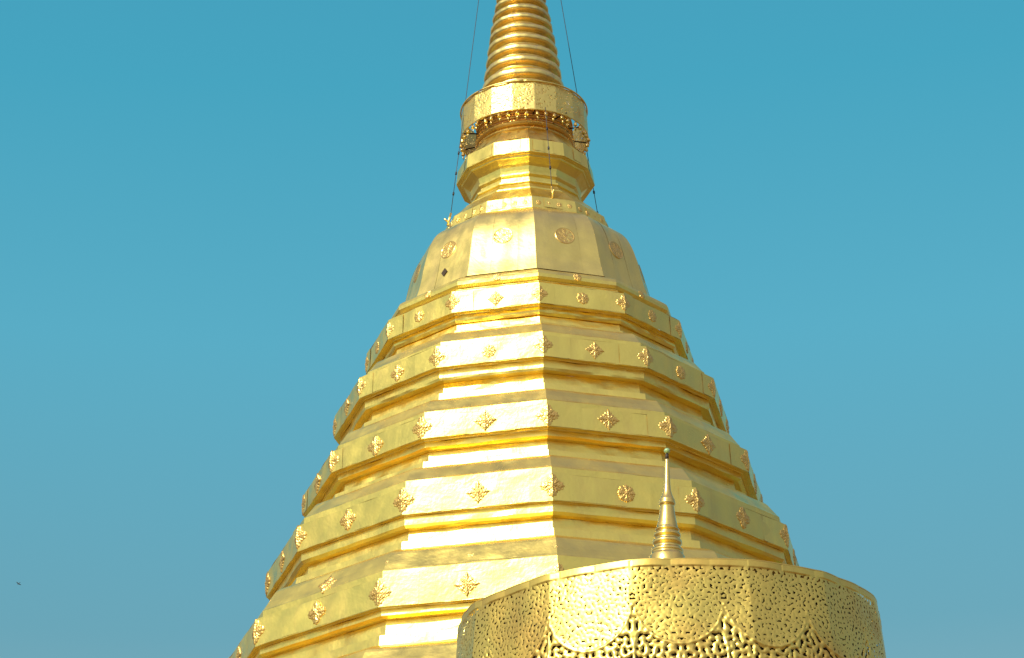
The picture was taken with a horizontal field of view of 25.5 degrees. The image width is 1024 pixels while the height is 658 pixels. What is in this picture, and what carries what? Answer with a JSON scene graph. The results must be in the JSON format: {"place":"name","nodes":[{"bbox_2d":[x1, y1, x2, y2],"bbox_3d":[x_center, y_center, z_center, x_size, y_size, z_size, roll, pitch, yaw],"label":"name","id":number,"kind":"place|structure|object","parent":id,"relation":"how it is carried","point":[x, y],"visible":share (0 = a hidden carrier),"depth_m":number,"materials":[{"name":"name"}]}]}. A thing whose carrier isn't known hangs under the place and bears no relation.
{"place":"outdoors","nodes":[
{"label":"outdoors","id":0,"kind":"place"},
{"bbox_2d":[0,0,1023,657],"label":"sky","id":1,"kind":"structure","parent":0,"point":[213,213],"materials":[{"name":"blue"}]},
{"label":"ground","id":2,"kind":"structure","parent":0,"visible":0},
{"bbox_2d":[229,0,798,657],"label":"chedi","id":3,"kind":"structure","parent":2,"relation":"on","point":[533,394],"depth_m":23.90,"materials":[{"name":"gold metal"}]},
{"bbox_2d":[444,0,478,225],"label":"guy wire","id":4,"kind":"object","parent":3,"relation":"on","point":[448,220],"visible":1,"depth_m":27.24,"materials":[{"name":"metal"}]},
{"bbox_2d":[545,107,554,197],"bbox_3d":[0.444,-2.088,26.528,0.025,1.325,0.240,7,-26,-16],"label":"guy wire","id":5,"kind":"object","parent":3,"relation":"attached to","point":[552,191],"visible":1,"depth_m":26.44,"materials":[{"name":"metal"}]},
{"bbox_2d":[561,1,597,212],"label":"guy wire","id":6,"kind":"object","parent":3,"relation":"on","point":[576,91],"visible":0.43,"depth_m":28.27,"materials":[{"name":"metal"}]},
{"bbox_2d":[456,448,885,657],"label":"ceremonial parasol","id":7,"kind":"object","parent":2,"relation":"on","point":[667,599],"visible":1,"depth_m":10.47,"materials":[{"name":"gold metal"}]}
]}

